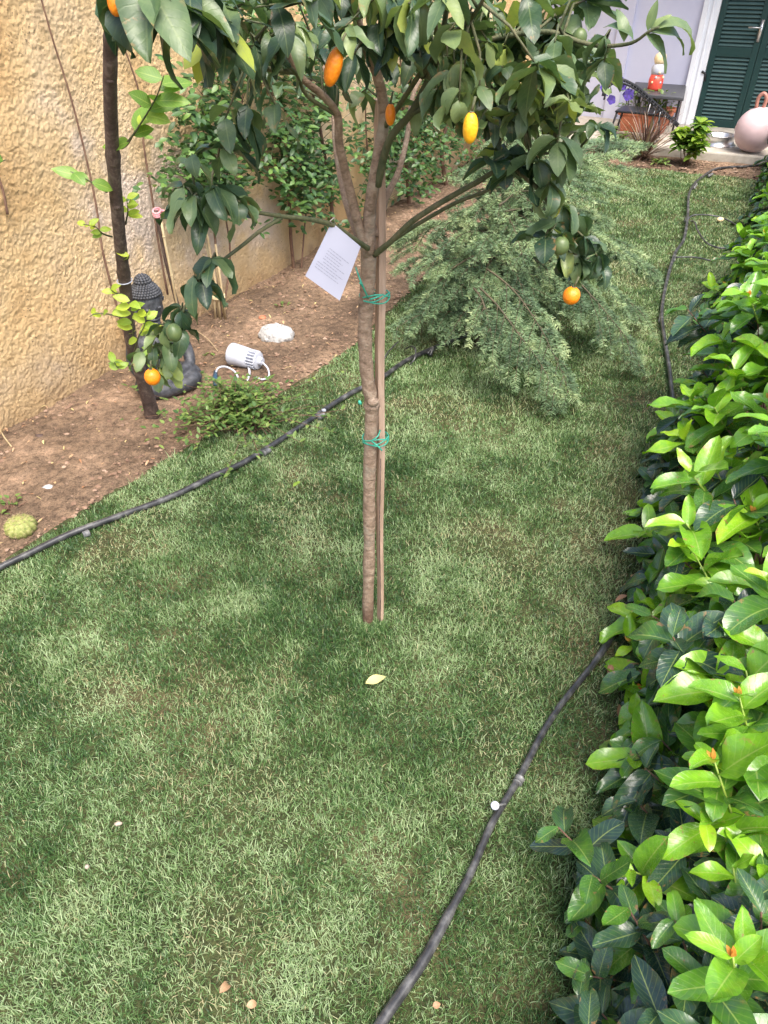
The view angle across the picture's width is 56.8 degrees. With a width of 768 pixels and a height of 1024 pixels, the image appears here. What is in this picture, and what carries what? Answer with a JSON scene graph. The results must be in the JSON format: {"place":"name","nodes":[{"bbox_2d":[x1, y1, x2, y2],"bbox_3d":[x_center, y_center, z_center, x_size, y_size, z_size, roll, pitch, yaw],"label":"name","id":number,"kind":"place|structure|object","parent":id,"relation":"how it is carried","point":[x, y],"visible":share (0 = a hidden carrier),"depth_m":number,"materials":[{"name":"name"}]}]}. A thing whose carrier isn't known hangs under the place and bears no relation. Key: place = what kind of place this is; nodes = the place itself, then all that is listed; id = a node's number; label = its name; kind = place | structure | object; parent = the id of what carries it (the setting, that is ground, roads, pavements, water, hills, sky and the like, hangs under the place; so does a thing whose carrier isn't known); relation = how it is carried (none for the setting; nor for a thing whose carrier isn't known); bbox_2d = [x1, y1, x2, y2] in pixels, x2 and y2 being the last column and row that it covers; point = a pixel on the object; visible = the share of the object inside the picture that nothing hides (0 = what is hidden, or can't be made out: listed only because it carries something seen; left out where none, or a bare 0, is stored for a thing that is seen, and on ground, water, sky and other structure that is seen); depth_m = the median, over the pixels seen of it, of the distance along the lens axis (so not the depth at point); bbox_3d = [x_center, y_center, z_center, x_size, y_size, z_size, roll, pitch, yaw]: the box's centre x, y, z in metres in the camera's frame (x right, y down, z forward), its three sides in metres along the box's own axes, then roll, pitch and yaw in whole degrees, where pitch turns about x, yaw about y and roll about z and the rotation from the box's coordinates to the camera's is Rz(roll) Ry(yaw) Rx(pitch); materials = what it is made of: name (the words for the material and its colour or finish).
{"place":"outdoors","nodes":[
{"label":"outdoors","id":0,"kind":"place"},
{"bbox_2d":[0,166,755,1023],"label":"lawn","id":1,"kind":"structure","parent":0,"point":[620,488],"depth_m":1.88,"materials":[{"name":"green plant"}]},
{"bbox_2d":[114,821,121,825],"bbox_3d":[-0.614,0.720,1.639,0.019,0.010,0.010,-7,56,-9],"label":"pebble","id":2,"kind":"object","parent":1,"relation":"on","point":[118,823],"visible":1,"depth_m":1.64,"materials":[{"name":"white stone"}]},
{"bbox_2d":[219,981,230,992],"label":"fallen leaf","id":3,"kind":"object","parent":1,"relation":"on","point":[225,986],"visible":1,"depth_m":1.37,"materials":[{"name":"plant"}]},
{"bbox_2d":[0,329,482,570],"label":"garden hose","id":4,"kind":"object","parent":1,"relation":"on","point":[86,528],"visible":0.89,"depth_m":2.71,"materials":[{"name":"plastic"}]},
{"bbox_2d":[247,1000,256,1008],"bbox_3d":[-0.252,0.938,1.351,0.018,0.015,0.015,0,38,0],"label":"pebble","id":5,"kind":"object","parent":1,"relation":"on","point":[251,1004],"visible":1,"depth_m":1.35,"materials":[{"name":"beige stone"}]},
{"bbox_2d":[365,674,385,683],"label":"fallen leaf","id":6,"kind":"object","parent":1,"relation":"on","point":[374,679],"visible":1,"depth_m":1.95,"materials":[{"name":"yellow plant"}]},
{"bbox_2d":[374,99,385,620],"bbox_3d":[-0.009,-0.222,1.754,0.025,1.390,0.039,-15,40,-18],"label":"wooden stake","id":7,"kind":"object","parent":1,"relation":"on","point":[380,281],"visible":0.81,"depth_m":1.66,"materials":[{"name":"brown wood"}]},
{"bbox_2d":[95,0,695,624],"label":"kumquat tree","id":8,"kind":"object","parent":1,"relation":"on","point":[465,60],"visible":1,"depth_m":1.10,"materials":[{"name":"green plant"}]},
{"bbox_2d":[305,217,360,299],"bbox_3d":[-0.101,-0.490,1.378,0.110,0.152,0.038,-15,41,-19],"label":"paper tag","id":9,"kind":"object","parent":8,"relation":"hanging from","point":[331,266],"visible":1,"depth_m":1.37,"materials":[{"name":"grey paper"}]},
{"bbox_2d":[355,267,389,304],"bbox_3d":[-0.024,-0.480,1.520,0.075,0.086,0.109,0,38,0],"label":"plant tie","id":10,"kind":"object","parent":8,"relation":"attached to","point":[374,295],"visible":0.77,"depth_m":1.52,"materials":[{"name":"plastic"}]},
{"bbox_2d":[362,430,388,450],"bbox_3d":[-0.021,-0.186,1.761,0.069,0.058,0.090,0,38,0],"label":"plant tie","id":11,"kind":"object","parent":8,"relation":"attached to","point":[375,439],"visible":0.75,"depth_m":1.76,"materials":[{"name":"plastic"}]},
{"bbox_2d":[433,1001,439,1008],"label":"fallen leaf","id":12,"kind":"object","parent":1,"relation":"on","point":[436,1004],"visible":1,"depth_m":1.35,"materials":[{"name":"orange plant"}]},
{"bbox_2d":[386,127,663,415],"bbox_3d":[0.732,-1.328,3.457,1.604,1.039,1.810,0,38,0],"label":"young conifer","id":13,"kind":"object","parent":1,"relation":"on","point":[515,297],"visible":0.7,"depth_m":3.35,"materials":[{"name":"green plant"}]},
{"bbox_2d":[373,163,764,1023],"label":"garden hose","id":14,"kind":"object","parent":1,"relation":"on","point":[407,985],"visible":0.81,"depth_m":1.69,"materials":[{"name":"plastic"}]},
{"bbox_2d":[717,217,723,222],"bbox_3d":[2.557,-2.221,5.395,0.058,0.038,0.038,-11,56,-13],"label":"pebble","id":15,"kind":"object","parent":1,"relation":"on","point":[720,219],"visible":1,"depth_m":5.38,"materials":[{"name":"white stone"}]},
{"bbox_2d":[0,151,761,561],"bbox_3d":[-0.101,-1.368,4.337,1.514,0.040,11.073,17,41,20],"label":"garden bed","id":16,"kind":"object","parent":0,"point":[52,505],"visible":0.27,"depth_m":3.25,"materials":[{"name":"soil"}]},
{"bbox_2d":[0,493,27,514],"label":"seedling","id":17,"kind":"object","parent":16,"relation":"on","point":[3,502],"visible":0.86,"depth_m":2.59,"materials":[{"name":"green plant"}]},
{"bbox_2d":[3,511,38,538],"bbox_3d":[-1.275,0.048,2.487,0.126,0.082,0.135,0,38,0],"label":"ball cactus","id":18,"kind":"object","parent":16,"relation":"on","point":[21,525],"visible":1,"depth_m":2.46,"materials":[{"name":"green plant"}]},
{"bbox_2d":[42,484,52,488],"bbox_3d":[-1.277,-0.092,2.697,0.042,0.020,0.026,-11,56,-14],"label":"pebble","id":19,"kind":"object","parent":16,"relation":"on","point":[48,486],"visible":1,"depth_m":2.69,"materials":[{"name":"white stone"}]},
{"bbox_2d":[41,0,124,338],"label":"bare vine","id":20,"kind":"object","parent":16,"relation":"on","point":[98,222],"visible":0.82,"depth_m":2.98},
{"bbox_2d":[0,31,192,419],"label":"young lime tree","id":21,"kind":"object","parent":16,"relation":"on","point":[167,100],"visible":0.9,"depth_m":2.10,"materials":[{"name":"green plant"}]},
{"bbox_2d":[126,273,201,399],"bbox_3d":[-1.007,-0.785,3.176,0.307,0.535,0.292,0,38,0],"label":"buddha statue","id":22,"kind":"object","parent":16,"relation":"on","point":[146,290],"visible":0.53,"depth_m":3.17,"materials":[{"name":"stone"}]},
{"bbox_2d":[152,207,185,330],"bbox_3d":[-1.048,-1.144,3.503,0.069,0.692,0.116,-15,40,-18],"label":"stem","id":23,"kind":"object","parent":16,"relation":"on","point":[157,212],"visible":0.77,"depth_m":3.37,"materials":[{"name":"brown plant"}]},
{"bbox_2d":[161,221,177,313],"bbox_3d":[-1.038,-1.107,3.501,0.015,0.634,0.018,14,40,18],"label":"bamboo cane","id":24,"kind":"object","parent":16,"relation":"on","point":[168,261],"visible":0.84,"depth_m":3.42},
{"bbox_2d":[127,11,272,316],"bbox_3d":[-0.812,-1.692,3.609,0.348,1.393,1.241,14,40,17],"label":"shrub","id":25,"kind":"object","parent":16,"relation":"on","point":[200,119],"visible":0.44,"depth_m":3.32,"materials":[{"name":"green plant"}]},
{"bbox_2d":[202,234,226,319],"bbox_3d":[-0.917,-1.254,3.846,0.101,0.481,0.076,0,38,0],"label":"cane bundle","id":26,"kind":"object","parent":16,"relation":"on","point":[218,272],"visible":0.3,"depth_m":3.85,"materials":[{"name":"brown wood"}]},
{"bbox_2d":[120,369,345,478],"bbox_3d":[-0.619,-0.414,2.964,1.036,0.227,0.825,-6,38,-7],"label":"shrub","id":27,"kind":"object","parent":16,"relation":"on","point":[237,403],"visible":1,"depth_m":2.99,"materials":[{"name":"green plant"}]},
{"bbox_2d":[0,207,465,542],"bbox_3d":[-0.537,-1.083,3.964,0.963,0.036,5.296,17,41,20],"label":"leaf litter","id":28,"kind":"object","parent":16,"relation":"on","point":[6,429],"visible":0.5,"depth_m":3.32,"materials":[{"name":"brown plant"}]},
{"bbox_2d":[213,343,269,385],"bbox_3d":[-0.711,-0.726,3.440,0.278,0.112,0.277,-12,40,-15],"label":"garden spotlight","id":29,"kind":"object","parent":16,"relation":"on","point":[237,355],"visible":0.91,"depth_m":3.45,"materials":[{"name":"white plastic"}]},
{"bbox_2d":[258,322,294,342],"bbox_3d":[-0.572,-0.938,3.764,0.187,0.125,0.147,9,39,12],"label":"white stone","id":30,"kind":"object","parent":16,"relation":"on","point":[276,332],"visible":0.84,"depth_m":3.72,"materials":[{"name":"white stone"}]},
{"bbox_2d":[273,301,289,306],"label":"seedling","id":31,"kind":"object","parent":16,"relation":"on","point":[281,304],"visible":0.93,"depth_m":4.11,"materials":[{"name":"green plant"}]},
{"bbox_2d":[227,5,373,268],"bbox_3d":[-0.423,-2.204,4.266,0.375,1.509,1.957,16,41,19],"label":"shrub","id":32,"kind":"object","parent":16,"relation":"on","point":[320,175],"visible":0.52,"depth_m":4.14,"materials":[{"name":"green plant"}]},
{"bbox_2d":[314,16,495,227],"bbox_3d":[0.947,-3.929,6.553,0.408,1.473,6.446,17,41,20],"label":"shrub","id":33,"kind":"object","parent":16,"relation":"on","point":[396,148],"visible":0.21,"depth_m":5.49,"materials":[{"name":"green plant"}]},
{"bbox_2d":[531,116,767,163],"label":"terrace","id":34,"kind":"structure","parent":0,"point":[736,154],"depth_m":7.09,"materials":[{"name":"concrete"}]},
{"bbox_2d":[600,77,679,134],"bbox_3d":[2.726,-4.362,7.588,0.848,0.532,0.382,12,39,14],"label":"flower trough","id":35,"kind":"object","parent":34,"relation":"on","point":[627,94],"visible":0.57,"depth_m":7.58,"materials":[{"name":"ceramic"}]},
{"bbox_2d":[602,78,678,136],"bbox_3d":[2.571,-4.141,7.264,0.875,0.586,0.574,0,38,0],"label":"metal chair","id":36,"kind":"object","parent":34,"relation":"on","point":[644,94],"visible":0.71,"depth_m":7.14,"materials":[{"name":"metal"}]},
{"bbox_2d":[552,0,767,128],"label":"house","id":37,"kind":"structure","parent":34,"relation":"on","point":[720,73],"depth_m":7.73,"materials":[{"name":"white paint"}]},
{"bbox_2d":[702,0,767,116],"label":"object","id":38,"kind":"structure","parent":37,"relation":"in","point":[729,0],"depth_m":7.65,"materials":[{"name":"green paint"}]},
{"bbox_2d":[635,82,685,133],"bbox_3d":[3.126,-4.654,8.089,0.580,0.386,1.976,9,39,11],"label":"bistro table","id":39,"kind":"object","parent":34,"relation":"on","point":[679,94],"visible":0.47,"depth_m":7.47,"materials":[{"name":"black metal"}]},
{"bbox_2d":[647,52,666,90],"bbox_3d":[2.891,-4.650,7.488,0.152,0.346,0.159,0,38,0],"label":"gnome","id":40,"kind":"object","parent":39,"relation":"on","point":[656,80],"visible":0.76,"depth_m":7.47,"materials":[{"name":"red ceramic"}]},
{"bbox_2d":[666,106,676,125],"bbox_3d":[3.186,-4.475,8.026,0.204,0.170,0.204,0,38,0],"label":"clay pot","id":41,"kind":"object","parent":34,"relation":"on","point":[673,109],"visible":0.22,"depth_m":7.98,"materials":[{"name":"ceramic"}]},
{"bbox_2d":[706,131,735,147],"bbox_3d":[3.398,-3.773,7.189,0.336,0.094,0.336,0,38,0],"label":"metal bowl","id":42,"kind":"object","parent":34,"relation":"on","point":[721,139],"visible":0.78,"depth_m":7.10,"materials":[{"name":"metal"}]},
{"bbox_2d":[734,91,767,152],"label":"hopper ball","id":43,"kind":"object","parent":34,"relation":"on","point":[751,132],"visible":0.99,"depth_m":6.70,"materials":[{"name":"pink rubber"}]},
{"bbox_2d":[585,150,762,178],"bbox_3d":[3.000,-3.402,6.936,3.130,0.041,0.738,14,40,18],"label":"flower bed","id":44,"kind":"object","parent":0,"point":[757,172],"visible":0.32,"depth_m":6.83,"materials":[{"name":"soil"}]},
{"bbox_2d":[596,126,631,151],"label":"leafy plant","id":45,"kind":"object","parent":44,"relation":"on","point":[621,137],"visible":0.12,"depth_m":7.20,"materials":[{"name":"green plant"}]},
{"bbox_2d":[613,103,685,162],"bbox_3d":[2.596,-3.683,6.862,0.842,0.554,0.768,0,38,0],"label":"spiky plant","id":46,"kind":"object","parent":44,"relation":"on","point":[645,135],"visible":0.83,"depth_m":6.87,"materials":[{"name":"plant"}]},
{"bbox_2d":[651,157,671,165],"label":"herb","id":47,"kind":"object","parent":44,"relation":"on","point":[659,161],"visible":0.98,"depth_m":6.82,"materials":[{"name":"green plant"}]},
{"bbox_2d":[667,116,716,166],"bbox_3d":[2.894,-3.491,6.719,0.434,0.452,0.477,0,38,0],"label":"shrub","id":48,"kind":"object","parent":44,"relation":"on","point":[694,142],"visible":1,"depth_m":6.65,"materials":[{"name":"green plant"}]},
{"bbox_2d":[732,177,767,926],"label":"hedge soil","id":49,"kind":"structure","parent":0,"point":[756,178],"depth_m":3.73,"materials":[{"name":"brown soil"}]},
{"bbox_2d":[530,800,767,1023],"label":"hedge shrub","id":50,"kind":"object","parent":49,"relation":"on","point":[658,931],"visible":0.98,"depth_m":1.28,"materials":[{"name":"green plant"}]},
{"bbox_2d":[586,553,767,880],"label":"hedge shrub","id":51,"kind":"object","parent":49,"relation":"on","point":[692,712],"visible":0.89,"depth_m":1.48,"materials":[{"name":"green plant"}]},
{"bbox_2d":[599,383,767,672],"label":"hedge shrub","id":52,"kind":"object","parent":49,"relation":"on","point":[718,522],"visible":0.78,"depth_m":1.84,"materials":[{"name":"green plant"}]},
{"bbox_2d":[623,266,767,537],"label":"hedge shrub","id":53,"kind":"object","parent":49,"relation":"on","point":[700,412],"visible":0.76,"depth_m":2.42,"materials":[{"name":"green plant"}]},
{"bbox_2d":[693,211,767,378],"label":"hedge shrub","id":54,"kind":"object","parent":49,"relation":"on","point":[750,251],"visible":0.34,"depth_m":3.89,"materials":[{"name":"green plant"}]},
{"bbox_2d":[730,164,767,228],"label":"hedge shrub","id":55,"kind":"object","parent":49,"relation":"on","point":[760,202],"visible":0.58,"depth_m":5.43,"materials":[{"name":"green plant"}]},
{"bbox_2d":[753,140,767,191],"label":"hedge shrub","id":56,"kind":"object","parent":49,"relation":"on","point":[761,160],"visible":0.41,"depth_m":6.67,"materials":[{"name":"green plant"}]},
{"label":"ground","id":57,"kind":"structure","parent":0,"visible":0},
{"bbox_2d":[0,0,547,433],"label":"garden wall","id":58,"kind":"structure","parent":57,"relation":"on","point":[57,343],"depth_m":3.09,"materials":[{"name":"paint"}]},
{"bbox_2d":[0,179,8,214],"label":"bare vine","id":59,"kind":"object","parent":58,"relation":"attached to","point":[5,201],"visible":1,"depth_m":2.73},
{"bbox_2d":[125,52,168,294],"bbox_3d":[-1.103,-1.657,3.277,0.011,1.317,0.075,18,41,21],"label":"bare vine","id":60,"kind":"object","parent":58,"relation":"attached to","point":[159,249],"visible":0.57,"depth_m":3.39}
]}

